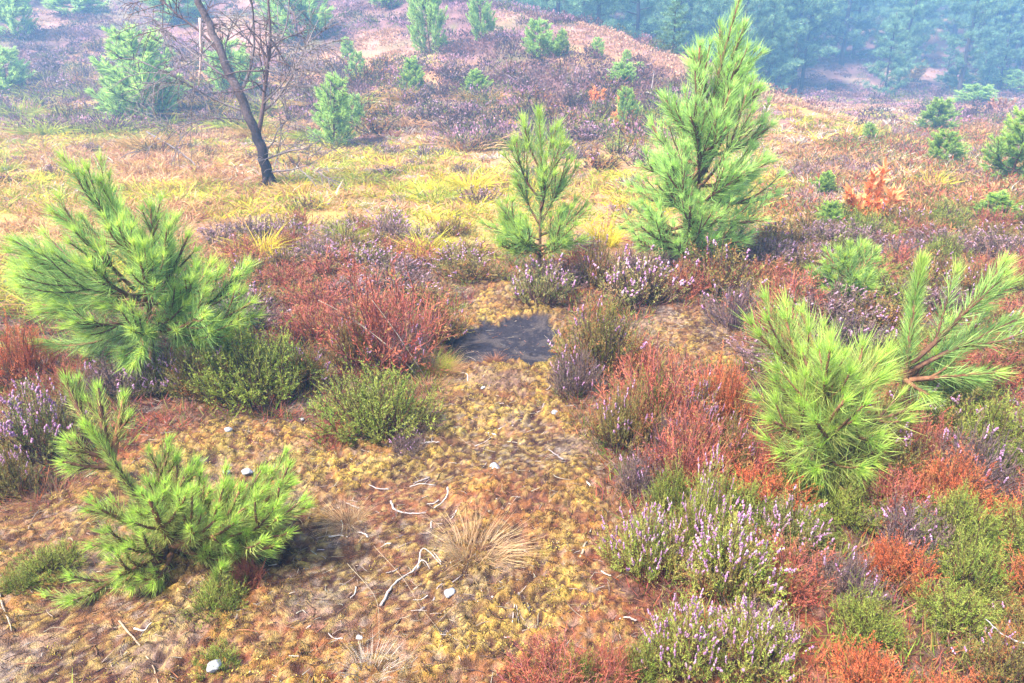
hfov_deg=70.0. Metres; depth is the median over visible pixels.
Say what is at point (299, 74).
heather bush
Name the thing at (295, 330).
heather bush
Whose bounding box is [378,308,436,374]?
heather bush
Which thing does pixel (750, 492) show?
heather bush
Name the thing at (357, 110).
pine sapling
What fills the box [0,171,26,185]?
heather bush
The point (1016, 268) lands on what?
heather bush
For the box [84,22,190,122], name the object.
pine sapling
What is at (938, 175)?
grass tussock
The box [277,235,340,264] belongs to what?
heather bush
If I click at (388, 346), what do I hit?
dry stalk
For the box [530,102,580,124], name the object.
heather bush
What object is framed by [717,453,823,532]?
heather bush
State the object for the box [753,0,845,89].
pine tree
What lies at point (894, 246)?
heather bush
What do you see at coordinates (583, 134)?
heather bush
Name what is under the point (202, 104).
grass tussock
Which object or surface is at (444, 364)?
grass tussock
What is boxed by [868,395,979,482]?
heather bush
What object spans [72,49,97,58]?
heather bush
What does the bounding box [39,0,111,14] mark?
pine sapling
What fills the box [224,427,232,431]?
stone
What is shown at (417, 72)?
pine sapling
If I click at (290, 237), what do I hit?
heather bush
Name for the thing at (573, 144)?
grass tussock
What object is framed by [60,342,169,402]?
heather bush
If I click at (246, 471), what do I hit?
stone
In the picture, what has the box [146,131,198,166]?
fallen branch
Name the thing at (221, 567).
pine seedling
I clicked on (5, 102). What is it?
heather bush
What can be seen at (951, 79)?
pine sapling
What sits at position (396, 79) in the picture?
heather bush
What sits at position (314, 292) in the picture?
heather bush
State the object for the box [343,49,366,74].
pine sapling
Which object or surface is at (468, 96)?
grass tussock
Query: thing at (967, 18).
pine tree
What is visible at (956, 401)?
heather bush
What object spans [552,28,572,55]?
pine sapling
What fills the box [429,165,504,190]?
grass tussock
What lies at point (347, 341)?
heather bush
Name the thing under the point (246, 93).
heather bush
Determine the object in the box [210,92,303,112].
grass tussock
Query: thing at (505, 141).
grass tussock
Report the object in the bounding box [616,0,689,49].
pine tree
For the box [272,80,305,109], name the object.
heather bush
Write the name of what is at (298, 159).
heather bush
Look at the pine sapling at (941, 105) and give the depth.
16.75 m
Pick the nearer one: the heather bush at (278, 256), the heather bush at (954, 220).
the heather bush at (278, 256)
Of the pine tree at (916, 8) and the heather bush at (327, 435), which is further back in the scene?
the pine tree at (916, 8)
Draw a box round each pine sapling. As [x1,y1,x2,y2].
[0,0,37,37]
[0,45,34,94]
[0,143,274,378]
[34,367,314,612]
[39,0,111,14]
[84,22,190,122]
[140,0,206,22]
[202,37,264,94]
[254,0,336,43]
[305,71,356,144]
[339,36,354,58]
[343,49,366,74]
[347,93,366,124]
[368,0,402,7]
[397,55,426,93]
[406,0,450,54]
[459,68,493,94]
[465,0,496,40]
[471,102,598,277]
[519,17,558,58]
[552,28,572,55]
[589,36,604,57]
[602,61,637,83]
[615,85,642,126]
[619,49,632,62]
[730,279,939,500]
[801,234,889,300]
[809,170,839,195]
[815,199,844,226]
[862,122,884,140]
[895,246,1023,429]
[910,96,962,129]
[927,128,971,162]
[933,64,980,91]
[947,83,998,105]
[964,189,1023,225]
[978,105,1023,183]
[995,68,1023,92]
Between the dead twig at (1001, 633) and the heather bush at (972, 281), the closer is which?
the dead twig at (1001, 633)
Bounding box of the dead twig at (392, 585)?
[379,548,440,606]
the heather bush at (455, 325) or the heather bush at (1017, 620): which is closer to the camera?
the heather bush at (1017, 620)
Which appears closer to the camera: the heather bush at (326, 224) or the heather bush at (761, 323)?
the heather bush at (761, 323)
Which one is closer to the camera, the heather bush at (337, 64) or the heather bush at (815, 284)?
the heather bush at (815, 284)
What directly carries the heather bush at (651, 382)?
on the ground at (174, 646)
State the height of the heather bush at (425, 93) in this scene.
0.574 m
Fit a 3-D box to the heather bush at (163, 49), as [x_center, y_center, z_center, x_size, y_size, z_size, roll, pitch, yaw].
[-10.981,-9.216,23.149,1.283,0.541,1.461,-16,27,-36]
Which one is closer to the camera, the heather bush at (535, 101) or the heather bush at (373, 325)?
the heather bush at (373, 325)
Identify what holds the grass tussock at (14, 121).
on the ground at (174, 646)
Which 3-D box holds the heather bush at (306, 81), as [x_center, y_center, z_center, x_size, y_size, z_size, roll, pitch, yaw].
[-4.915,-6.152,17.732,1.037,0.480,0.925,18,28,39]
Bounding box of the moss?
[0,303,755,682]
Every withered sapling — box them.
[588,85,606,103]
[610,95,624,122]
[840,156,908,219]
[987,97,1018,110]
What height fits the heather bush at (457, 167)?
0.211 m
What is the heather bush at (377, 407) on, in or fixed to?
on the ground at (174, 646)
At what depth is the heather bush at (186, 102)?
17.86 m
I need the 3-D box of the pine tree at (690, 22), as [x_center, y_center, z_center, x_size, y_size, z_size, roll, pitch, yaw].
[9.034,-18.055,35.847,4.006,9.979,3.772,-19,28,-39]
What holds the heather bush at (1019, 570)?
on the ground at (174, 646)
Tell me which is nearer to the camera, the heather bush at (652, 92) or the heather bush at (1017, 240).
the heather bush at (1017, 240)
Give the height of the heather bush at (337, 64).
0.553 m
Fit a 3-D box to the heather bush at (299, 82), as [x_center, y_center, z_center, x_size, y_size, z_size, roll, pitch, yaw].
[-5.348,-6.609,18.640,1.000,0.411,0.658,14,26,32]
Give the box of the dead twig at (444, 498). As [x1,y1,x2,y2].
[434,487,448,507]
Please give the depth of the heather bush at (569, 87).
15.20 m
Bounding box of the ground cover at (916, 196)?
[0,114,1023,682]
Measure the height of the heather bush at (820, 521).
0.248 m
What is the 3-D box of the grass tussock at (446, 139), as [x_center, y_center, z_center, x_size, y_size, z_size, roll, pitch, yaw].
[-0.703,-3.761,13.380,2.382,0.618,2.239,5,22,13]
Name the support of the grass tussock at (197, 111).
on the ground at (174, 646)
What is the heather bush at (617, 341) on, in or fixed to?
on the ground at (174, 646)
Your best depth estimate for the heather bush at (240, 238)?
6.50 m
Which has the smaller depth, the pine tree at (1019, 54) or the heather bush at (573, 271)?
the heather bush at (573, 271)
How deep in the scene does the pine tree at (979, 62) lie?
38.04 m
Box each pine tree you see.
[506,0,548,9]
[519,0,594,24]
[547,0,608,21]
[567,0,618,22]
[575,0,621,28]
[602,0,677,49]
[604,2,634,17]
[614,0,790,260]
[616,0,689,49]
[617,3,654,36]
[650,0,690,54]
[653,0,714,49]
[653,0,717,62]
[683,0,765,59]
[684,3,756,51]
[703,2,780,69]
[713,4,797,45]
[720,0,778,75]
[742,0,809,88]
[751,0,800,93]
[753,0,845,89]
[764,2,817,83]
[778,0,835,91]
[821,0,884,58]
[822,0,877,64]
[840,0,878,30]
[857,12,921,94]
[864,0,900,38]
[870,0,945,60]
[872,0,958,45]
[880,0,933,90]
[933,1,972,31]
[939,0,1017,94]
[939,43,958,68]
[946,0,1022,59]
[946,0,1022,72]
[950,0,971,45]
[967,15,1012,80]
[975,55,1001,89]
[978,13,1023,89]
[988,2,1023,74]
[1001,1,1023,65]
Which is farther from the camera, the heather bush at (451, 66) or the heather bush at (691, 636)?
the heather bush at (451, 66)
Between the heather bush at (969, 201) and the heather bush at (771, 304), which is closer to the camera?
the heather bush at (771, 304)
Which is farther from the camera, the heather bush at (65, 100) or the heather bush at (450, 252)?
the heather bush at (65, 100)
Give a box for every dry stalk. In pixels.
[325,303,415,374]
[347,317,417,375]
[372,300,423,374]
[374,546,438,629]
[400,598,462,672]
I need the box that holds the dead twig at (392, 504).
[390,500,425,513]
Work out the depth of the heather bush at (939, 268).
5.50 m
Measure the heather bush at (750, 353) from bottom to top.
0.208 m
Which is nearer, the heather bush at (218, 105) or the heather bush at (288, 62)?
the heather bush at (218, 105)
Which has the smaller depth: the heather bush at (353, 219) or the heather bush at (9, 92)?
the heather bush at (353, 219)
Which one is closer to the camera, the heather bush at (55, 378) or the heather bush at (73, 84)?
the heather bush at (55, 378)
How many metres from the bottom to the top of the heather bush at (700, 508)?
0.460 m
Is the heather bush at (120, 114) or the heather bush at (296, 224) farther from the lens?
the heather bush at (120, 114)
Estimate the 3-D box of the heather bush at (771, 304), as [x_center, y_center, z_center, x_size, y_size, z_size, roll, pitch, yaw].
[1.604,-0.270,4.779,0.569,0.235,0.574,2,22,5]
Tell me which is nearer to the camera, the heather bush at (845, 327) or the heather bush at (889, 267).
the heather bush at (845, 327)
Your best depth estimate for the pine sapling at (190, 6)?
26.49 m
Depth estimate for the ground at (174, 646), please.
2.71 m
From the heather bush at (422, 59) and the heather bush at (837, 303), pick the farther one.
the heather bush at (422, 59)
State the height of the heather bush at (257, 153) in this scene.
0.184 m
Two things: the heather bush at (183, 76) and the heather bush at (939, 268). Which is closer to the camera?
the heather bush at (939, 268)
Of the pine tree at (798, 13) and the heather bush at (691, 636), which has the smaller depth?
the heather bush at (691, 636)
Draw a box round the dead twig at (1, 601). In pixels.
[0,594,11,630]
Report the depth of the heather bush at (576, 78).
16.22 m
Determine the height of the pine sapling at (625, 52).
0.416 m
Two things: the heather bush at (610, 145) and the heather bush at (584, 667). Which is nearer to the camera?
the heather bush at (584, 667)
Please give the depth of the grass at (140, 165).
9.77 m
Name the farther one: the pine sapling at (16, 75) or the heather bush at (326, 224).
the pine sapling at (16, 75)
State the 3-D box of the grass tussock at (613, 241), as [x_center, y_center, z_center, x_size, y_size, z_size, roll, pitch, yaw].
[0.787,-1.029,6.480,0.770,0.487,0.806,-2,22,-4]
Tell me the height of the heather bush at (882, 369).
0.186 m
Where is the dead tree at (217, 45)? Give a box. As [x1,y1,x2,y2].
[101,0,365,192]
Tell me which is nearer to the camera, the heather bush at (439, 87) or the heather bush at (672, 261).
the heather bush at (672, 261)
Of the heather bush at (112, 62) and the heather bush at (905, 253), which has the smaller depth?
the heather bush at (905, 253)
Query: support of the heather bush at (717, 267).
on the ground at (174, 646)
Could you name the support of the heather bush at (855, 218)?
on the ground at (174, 646)
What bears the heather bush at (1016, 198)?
on the ground at (174, 646)
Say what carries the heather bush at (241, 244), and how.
on the ground at (174, 646)
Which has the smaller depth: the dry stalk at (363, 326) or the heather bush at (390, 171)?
the dry stalk at (363, 326)
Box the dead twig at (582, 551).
[579,528,591,556]
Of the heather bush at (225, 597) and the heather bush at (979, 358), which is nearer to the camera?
the heather bush at (225, 597)
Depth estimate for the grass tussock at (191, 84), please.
19.71 m
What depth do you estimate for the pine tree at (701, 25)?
36.78 m
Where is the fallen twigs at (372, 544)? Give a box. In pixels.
[0,272,1020,682]
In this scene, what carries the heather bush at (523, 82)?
on the ground at (174, 646)
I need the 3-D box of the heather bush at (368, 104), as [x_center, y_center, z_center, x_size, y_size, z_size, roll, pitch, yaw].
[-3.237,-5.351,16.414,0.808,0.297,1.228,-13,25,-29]
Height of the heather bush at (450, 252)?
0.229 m
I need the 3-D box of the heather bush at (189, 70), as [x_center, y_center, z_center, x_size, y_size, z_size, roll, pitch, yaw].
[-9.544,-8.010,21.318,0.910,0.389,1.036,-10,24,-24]
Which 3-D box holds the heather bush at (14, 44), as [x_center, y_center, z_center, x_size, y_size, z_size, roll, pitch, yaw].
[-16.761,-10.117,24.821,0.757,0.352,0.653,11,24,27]
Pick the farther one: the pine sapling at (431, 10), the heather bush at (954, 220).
the pine sapling at (431, 10)
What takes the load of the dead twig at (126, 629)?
on the ground at (174, 646)
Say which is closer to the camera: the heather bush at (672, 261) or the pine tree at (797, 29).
the heather bush at (672, 261)
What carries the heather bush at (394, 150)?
on the ground at (174, 646)
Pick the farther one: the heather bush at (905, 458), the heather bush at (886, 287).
the heather bush at (886, 287)
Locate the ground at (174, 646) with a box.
[0,0,1023,682]
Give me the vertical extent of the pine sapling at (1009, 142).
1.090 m
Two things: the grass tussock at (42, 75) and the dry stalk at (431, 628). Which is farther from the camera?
the grass tussock at (42, 75)
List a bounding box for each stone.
[206,659,221,672]
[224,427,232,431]
[241,468,252,474]
[444,588,454,597]
[490,462,499,468]
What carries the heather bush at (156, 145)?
on the ground at (174, 646)
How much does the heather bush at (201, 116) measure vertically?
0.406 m
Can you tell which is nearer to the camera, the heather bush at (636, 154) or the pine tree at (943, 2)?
the heather bush at (636, 154)
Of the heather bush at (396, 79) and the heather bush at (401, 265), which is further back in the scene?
the heather bush at (396, 79)
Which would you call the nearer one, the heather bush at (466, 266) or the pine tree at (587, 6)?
the heather bush at (466, 266)
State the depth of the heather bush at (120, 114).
16.49 m
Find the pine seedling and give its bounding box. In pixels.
[205,553,235,592]
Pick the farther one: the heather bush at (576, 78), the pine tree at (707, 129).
the heather bush at (576, 78)
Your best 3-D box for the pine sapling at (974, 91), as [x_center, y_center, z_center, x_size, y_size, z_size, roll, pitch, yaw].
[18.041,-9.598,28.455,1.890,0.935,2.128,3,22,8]
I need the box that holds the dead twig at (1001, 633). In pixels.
[985,619,1023,643]
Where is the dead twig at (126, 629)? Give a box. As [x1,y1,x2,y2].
[118,620,157,682]
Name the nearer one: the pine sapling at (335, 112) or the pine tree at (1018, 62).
the pine sapling at (335, 112)
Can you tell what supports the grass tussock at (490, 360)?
on the ground at (174, 646)
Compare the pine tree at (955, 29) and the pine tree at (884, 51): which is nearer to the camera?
the pine tree at (884, 51)
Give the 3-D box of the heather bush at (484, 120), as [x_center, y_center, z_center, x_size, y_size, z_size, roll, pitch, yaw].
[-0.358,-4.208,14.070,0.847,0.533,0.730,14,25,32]
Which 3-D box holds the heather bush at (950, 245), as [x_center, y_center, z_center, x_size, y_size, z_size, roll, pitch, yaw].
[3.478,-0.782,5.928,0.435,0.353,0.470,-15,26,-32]
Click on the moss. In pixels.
(380, 537)
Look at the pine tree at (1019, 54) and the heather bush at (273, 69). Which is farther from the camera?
the pine tree at (1019, 54)
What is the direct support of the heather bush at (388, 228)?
on the ground at (174, 646)
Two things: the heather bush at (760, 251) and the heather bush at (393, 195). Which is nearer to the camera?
the heather bush at (760, 251)
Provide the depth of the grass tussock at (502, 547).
2.48 m
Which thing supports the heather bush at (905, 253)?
on the ground at (174, 646)
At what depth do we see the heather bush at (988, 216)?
7.17 m
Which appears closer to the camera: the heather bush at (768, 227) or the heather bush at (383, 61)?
the heather bush at (768, 227)
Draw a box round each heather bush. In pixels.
[0,88,23,99]
[0,95,19,108]
[0,96,29,111]
[0,98,27,117]
[0,109,29,121]
[0,155,32,162]
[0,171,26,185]
[0,308,62,387]
[0,367,92,479]
[0,437,44,503]
[0,561,39,595]
[1,88,54,102]
[3,531,89,589]
[7,39,25,48]
[21,89,57,107]
[23,40,57,50]
[26,347,98,400]
[27,47,71,60]
[28,63,65,80]
[28,75,65,89]
[32,51,67,69]
[40,101,87,123]
[42,163,65,174]
[46,78,95,95]
[46,92,77,106]
[51,44,84,53]
[53,72,99,90]
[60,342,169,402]
[62,61,93,71]
[68,62,99,81]
[70,99,107,112]
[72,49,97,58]
[76,105,140,119]
[82,35,106,50]
[82,141,101,151]
[90,53,120,71]
[108,107,131,120]
[113,348,186,399]
[129,140,179,153]
[153,42,176,57]
[154,98,194,108]
[156,334,256,402]
[157,100,197,119]
[168,72,196,85]
[169,61,198,72]
[169,106,223,124]
[170,73,200,92]
[174,87,205,99]
[175,43,197,56]
[176,138,198,147]
[180,307,322,415]
[180,557,251,633]
[185,218,249,243]
[186,54,207,64]
[189,84,230,96]
[190,636,240,681]
[192,145,219,155]
[195,91,238,111]
[197,277,285,310]
[198,267,265,296]
[208,544,265,595]
[209,244,276,270]
[209,282,290,330]
[213,213,283,240]
[213,227,261,258]
[216,249,276,282]
[217,230,270,247]
[220,103,252,126]
[224,91,275,115]
[230,148,282,157]
[232,88,267,101]
[243,47,265,65]
[253,254,317,285]
[254,212,310,235]
[255,244,304,270]
[256,84,292,101]
[260,63,286,78]
[262,224,318,251]
[263,214,323,240]
[264,298,354,335]
[268,104,311,120]
[270,57,302,68]
[271,155,318,166]
[271,338,332,393]
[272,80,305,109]
[273,270,353,311]
[276,205,329,227]
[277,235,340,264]
[278,286,349,344]
[281,193,329,211]
[283,79,321,95]
[284,66,312,80]
[286,74,316,85]
[287,85,331,109]
[293,229,354,247]
[296,243,362,278]
[299,53,340,72]
[299,245,462,380]
[300,411,356,451]
[302,343,448,447]
[304,239,375,262]
[315,216,359,234]
[316,221,376,253]
[317,53,358,72]
[319,63,352,84]
[320,261,389,284]
[323,307,375,369]
[326,274,367,301]
[327,211,371,225]
[331,238,408,272]
[337,87,375,98]
[339,64,391,88]
[348,217,384,237]
[349,109,398,134]
[349,250,442,283]
[349,290,394,313]
[350,265,444,299]
[352,97,384,109]
[358,141,393,150]
[360,57,399,78]
[362,204,412,233]
[362,227,404,250]
[363,165,413,174]
[365,51,401,67]
[366,233,432,255]
[370,217,413,241]
[371,98,409,118]
[371,279,460,307]
[373,144,408,153]
[374,73,425,86]
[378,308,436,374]
[379,192,412,201]
[380,428,429,461]
[387,238,457,269]
[395,51,435,69]
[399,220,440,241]
[400,80,449,106]
[400,97,449,121]
[403,156,424,165]
[411,145,449,155]
[411,291,474,343]
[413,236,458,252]
[419,240,494,268]
[422,79,457,94]
[428,112,489,134]
[429,212,478,236]
[430,242,513,282]
[434,233,496,258]
[436,55,473,75]
[444,67,496,86]
[449,159,482,173]
[455,99,493,117]
[455,183,503,204]
[457,81,500,101]
[476,112,512,133]
[487,621,645,682]
[490,60,537,78]
[495,63,555,90]
[500,252,575,308]
[502,86,562,116]
[510,87,563,98]
[516,119,553,139]
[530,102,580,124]
[531,258,604,291]
[537,241,605,273]
[539,284,654,382]
[543,331,606,399]
[545,59,578,76]
[549,114,602,131]
[554,81,586,104]
[556,140,602,158]
[559,64,598,86]
[559,641,603,682]
[563,122,612,145]
[566,628,640,682]
[568,230,604,253]
[572,145,625,170]
[574,64,617,79]
[574,226,623,290]
[579,294,617,365]
[580,363,677,459]
[587,73,633,92]
[591,93,616,118]
[591,321,731,441]
[592,243,694,310]
[592,485,699,588]
[599,202,657,217]
[600,129,640,154]
[601,58,661,81]
[608,440,664,501]
[610,328,671,377]
[614,106,658,136]
[614,269,669,301]
[615,168,645,188]
[615,242,670,278]
[616,628,663,682]
[620,221,671,248]
[621,138,662,166]
[625,388,765,503]
[625,580,747,682]
[628,237,695,267]
[629,361,673,426]
[639,83,676,102]
[645,401,694,462]
[645,449,690,520]
[651,256,706,284]
[653,92,698,111]
[659,73,688,92]
[662,250,711,295]
[663,438,743,553]
[665,493,798,609]
[666,223,777,302]
[673,340,763,436]
[675,251,759,292]
[676,370,725,441]
[683,463,780,538]
[684,504,777,584]
[691,231,744,262]
[699,273,772,341]
[704,588,813,682]
[707,402,767,474]
[707,591,802,681]
[711,223,758,237]
[711,406,804,500]
[712,232,755,253]
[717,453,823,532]
[719,283,800,322]
[721,236,811,267]
[724,326,817,369]
[730,295,808,350]
[737,227,797,254]
[738,522,845,611]
[741,231,801,270]
[741,484,843,566]
[742,233,790,253]
[743,260,841,318]
[745,212,802,241]
[745,253,791,285]
[746,254,803,284]
[748,341,844,404]
[757,490,851,555]
[760,276,893,327]
[764,452,838,515]
[771,239,844,267]
[774,226,831,252]
[774,666,844,682]
[776,209,840,231]
[780,245,838,280]
[780,264,850,302]
[789,241,832,266]
[792,297,902,350]
[796,441,889,518]
[797,219,847,247]
[798,543,897,603]
[800,213,856,231]
[802,218,862,245]
[803,200,844,217]
[804,462,889,534]
[806,263,909,300]
[809,189,867,221]
[811,346,902,392]
[812,220,857,234]
[815,630,944,682]
[823,215,900,250]
[824,570,911,653]
[825,450,954,545]
[828,227,875,256]
[835,283,932,334]
[836,403,953,496]
[842,267,934,314]
[844,208,883,228]
[845,207,911,241]
[846,379,923,425]
[851,331,931,384]
[853,244,918,278]
[854,524,948,597]
[856,258,901,286]
[856,487,962,573]
[865,373,1021,466]
[867,193,910,228]
[867,240,945,273]
[867,318,976,352]
[868,230,928,263]
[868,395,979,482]
[870,229,925,251]
[872,277,927,301]
[877,356,1022,429]
[882,214,950,240]
[888,201,947,232]
[890,205,935,224]
[891,258,977,294]
[893,244,976,282]
[896,568,1013,659]
[897,221,999,251]
[901,442,1008,527]
[903,320,1023,392]
[905,473,1011,557]
[909,409,1023,500]
[910,276,980,313]
[915,227,979,264]
[916,657,980,682]
[917,512,1022,608]
[922,196,981,222]
[924,380,1023,476]
[928,209,990,233]
[936,188,1006,218]
[940,255,1009,298]
[941,616,1023,682]
[948,295,1023,347]
[950,225,1023,260]
[952,312,1023,379]
[959,213,1022,245]
[961,204,1015,227]
[962,247,1023,288]
[966,293,1023,321]
[969,201,1019,232]
[969,488,1023,565]
[970,248,1023,282]
[970,390,1023,439]
[978,592,1023,650]
[985,190,1023,206]
[985,536,1023,605]
[991,246,1023,272]
[993,399,1023,450]
[994,350,1023,377]
[995,388,1023,459]
[995,471,1023,531]
[996,378,1023,403]
[999,269,1023,294]
[1000,205,1023,229]
[1002,217,1023,239]
[1005,289,1023,302]
[1009,232,1023,252]
[1014,464,1023,502]
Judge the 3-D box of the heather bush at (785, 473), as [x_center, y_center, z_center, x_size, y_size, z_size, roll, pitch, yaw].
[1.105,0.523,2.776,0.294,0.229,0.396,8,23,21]
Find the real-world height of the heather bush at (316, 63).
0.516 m
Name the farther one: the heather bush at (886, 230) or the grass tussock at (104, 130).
the grass tussock at (104, 130)
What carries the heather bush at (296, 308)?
on the ground at (174, 646)
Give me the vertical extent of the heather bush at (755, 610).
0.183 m
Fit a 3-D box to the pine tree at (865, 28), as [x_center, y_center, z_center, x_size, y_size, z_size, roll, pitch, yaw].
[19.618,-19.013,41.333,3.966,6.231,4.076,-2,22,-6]
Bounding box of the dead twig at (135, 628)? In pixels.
[133,622,151,631]
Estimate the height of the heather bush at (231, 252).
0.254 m
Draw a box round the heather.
[0,0,1023,153]
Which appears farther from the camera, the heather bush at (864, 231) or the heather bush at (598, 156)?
the heather bush at (598, 156)
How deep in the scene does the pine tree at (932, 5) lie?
40.60 m
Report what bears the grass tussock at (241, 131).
on the ground at (174, 646)
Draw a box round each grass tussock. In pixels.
[0,86,61,99]
[0,93,83,119]
[0,114,41,125]
[0,116,69,128]
[0,118,93,136]
[0,157,35,172]
[0,458,128,529]
[3,80,41,93]
[12,102,73,120]
[13,96,83,110]
[21,118,97,131]
[25,94,61,102]
[26,70,66,78]
[28,102,89,113]
[30,76,70,90]
[48,81,93,99]
[57,109,156,134]
[59,66,93,76]
[76,102,110,115]
[91,124,191,150]
[120,121,222,136]
[121,108,209,126]
[158,98,237,120]
[172,76,215,87]
[174,108,292,128]
[177,93,252,111]
[209,216,305,258]
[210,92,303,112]
[214,115,293,138]
[260,178,334,196]
[262,65,308,80]
[265,123,369,139]
[273,97,330,106]
[285,117,320,129]
[300,491,389,546]
[303,217,381,239]
[308,83,398,103]
[326,631,419,682]
[349,98,405,118]
[360,258,409,288]
[361,84,427,100]
[380,112,429,126]
[382,174,476,203]
[390,220,467,262]
[397,494,553,599]
[402,100,452,113]
[404,333,471,376]
[405,369,471,407]
[406,115,483,130]
[417,124,527,151]
[420,349,474,379]
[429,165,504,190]
[442,86,515,103]
[472,115,520,126]
[473,127,573,151]
[475,352,507,362]
[525,136,604,151]
[568,106,628,129]
[572,208,636,247]
[583,83,647,99]
[604,122,661,144]
[614,100,664,116]
[643,114,675,130]
[902,166,961,187]
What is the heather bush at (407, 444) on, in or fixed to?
on the ground at (174, 646)
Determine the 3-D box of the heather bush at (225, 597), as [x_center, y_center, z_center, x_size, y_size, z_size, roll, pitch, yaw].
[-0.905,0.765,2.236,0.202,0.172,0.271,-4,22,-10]
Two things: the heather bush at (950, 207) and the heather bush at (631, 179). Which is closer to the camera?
the heather bush at (950, 207)
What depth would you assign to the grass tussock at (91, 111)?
17.16 m
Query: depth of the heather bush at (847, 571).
2.27 m
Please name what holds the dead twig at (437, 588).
on the ground at (174, 646)
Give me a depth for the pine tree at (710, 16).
30.33 m
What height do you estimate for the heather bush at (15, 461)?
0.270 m
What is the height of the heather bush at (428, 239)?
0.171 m
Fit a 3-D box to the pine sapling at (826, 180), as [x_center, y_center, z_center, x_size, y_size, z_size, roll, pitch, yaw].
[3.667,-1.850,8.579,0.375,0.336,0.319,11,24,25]
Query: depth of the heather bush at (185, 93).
18.83 m
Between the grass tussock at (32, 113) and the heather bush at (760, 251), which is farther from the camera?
the grass tussock at (32, 113)
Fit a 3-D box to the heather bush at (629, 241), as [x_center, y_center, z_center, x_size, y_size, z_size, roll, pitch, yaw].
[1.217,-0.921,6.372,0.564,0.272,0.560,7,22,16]
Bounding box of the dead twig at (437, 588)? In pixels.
[419,575,461,610]
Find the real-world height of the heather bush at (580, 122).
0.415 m
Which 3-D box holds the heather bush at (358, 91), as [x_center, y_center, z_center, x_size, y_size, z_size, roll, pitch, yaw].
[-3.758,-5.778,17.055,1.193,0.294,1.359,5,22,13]
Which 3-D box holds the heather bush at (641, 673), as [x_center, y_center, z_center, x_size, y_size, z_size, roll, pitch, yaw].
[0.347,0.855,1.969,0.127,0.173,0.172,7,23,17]
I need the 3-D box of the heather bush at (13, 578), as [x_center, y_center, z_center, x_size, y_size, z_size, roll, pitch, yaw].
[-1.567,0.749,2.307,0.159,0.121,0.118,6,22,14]
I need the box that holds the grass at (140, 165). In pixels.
[0,69,1023,321]
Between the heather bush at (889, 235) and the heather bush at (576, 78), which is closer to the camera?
the heather bush at (889, 235)
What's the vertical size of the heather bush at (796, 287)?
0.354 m
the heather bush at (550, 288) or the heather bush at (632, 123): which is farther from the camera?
the heather bush at (632, 123)
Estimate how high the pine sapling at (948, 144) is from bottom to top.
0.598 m
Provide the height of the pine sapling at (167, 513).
1.000 m
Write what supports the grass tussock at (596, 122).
on the ground at (174, 646)
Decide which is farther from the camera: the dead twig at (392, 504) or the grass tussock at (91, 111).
the grass tussock at (91, 111)
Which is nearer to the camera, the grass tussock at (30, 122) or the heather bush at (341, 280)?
the heather bush at (341, 280)
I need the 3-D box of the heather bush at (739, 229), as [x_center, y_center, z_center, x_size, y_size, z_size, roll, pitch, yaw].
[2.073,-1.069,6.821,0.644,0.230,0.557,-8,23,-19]
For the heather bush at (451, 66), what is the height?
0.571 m
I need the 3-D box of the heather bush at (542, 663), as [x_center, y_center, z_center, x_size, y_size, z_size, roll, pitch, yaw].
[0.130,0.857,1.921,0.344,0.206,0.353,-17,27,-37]
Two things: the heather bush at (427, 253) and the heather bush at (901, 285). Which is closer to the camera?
the heather bush at (901, 285)
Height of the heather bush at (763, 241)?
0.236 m
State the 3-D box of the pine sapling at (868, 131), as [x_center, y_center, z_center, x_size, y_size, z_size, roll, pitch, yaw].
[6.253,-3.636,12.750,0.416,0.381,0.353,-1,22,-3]
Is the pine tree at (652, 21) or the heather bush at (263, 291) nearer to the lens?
the heather bush at (263, 291)
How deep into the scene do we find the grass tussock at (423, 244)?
6.15 m
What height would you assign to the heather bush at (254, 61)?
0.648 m
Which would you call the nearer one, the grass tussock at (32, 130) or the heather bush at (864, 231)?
the heather bush at (864, 231)
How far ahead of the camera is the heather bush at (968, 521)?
2.49 m
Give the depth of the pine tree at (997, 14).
41.76 m
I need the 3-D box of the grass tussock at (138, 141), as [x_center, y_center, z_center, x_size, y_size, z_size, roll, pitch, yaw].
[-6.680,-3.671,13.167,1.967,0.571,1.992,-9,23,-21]
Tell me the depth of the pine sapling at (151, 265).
3.52 m
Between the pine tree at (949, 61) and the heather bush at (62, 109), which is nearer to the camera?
the heather bush at (62, 109)
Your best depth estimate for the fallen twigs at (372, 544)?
2.39 m
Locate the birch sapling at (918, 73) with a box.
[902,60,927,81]
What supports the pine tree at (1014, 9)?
on the ground at (174, 646)
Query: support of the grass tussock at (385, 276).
on the ground at (174, 646)
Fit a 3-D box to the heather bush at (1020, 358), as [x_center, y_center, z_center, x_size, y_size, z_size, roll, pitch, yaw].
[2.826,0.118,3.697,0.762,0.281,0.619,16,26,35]
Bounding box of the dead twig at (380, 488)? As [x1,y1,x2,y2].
[369,485,388,489]
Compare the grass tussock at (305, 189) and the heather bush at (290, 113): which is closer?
the grass tussock at (305, 189)
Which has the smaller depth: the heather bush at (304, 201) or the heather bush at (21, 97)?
the heather bush at (304, 201)
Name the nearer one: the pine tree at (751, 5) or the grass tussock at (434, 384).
the grass tussock at (434, 384)
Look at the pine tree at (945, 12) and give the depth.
46.76 m
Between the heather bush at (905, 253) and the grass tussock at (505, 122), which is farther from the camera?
the grass tussock at (505, 122)
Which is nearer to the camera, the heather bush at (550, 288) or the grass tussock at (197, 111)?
the heather bush at (550, 288)
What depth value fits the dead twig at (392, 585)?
2.40 m
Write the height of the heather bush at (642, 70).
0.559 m
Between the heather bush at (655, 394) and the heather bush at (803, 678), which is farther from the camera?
the heather bush at (655, 394)
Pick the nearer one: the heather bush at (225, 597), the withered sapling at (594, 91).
the heather bush at (225, 597)

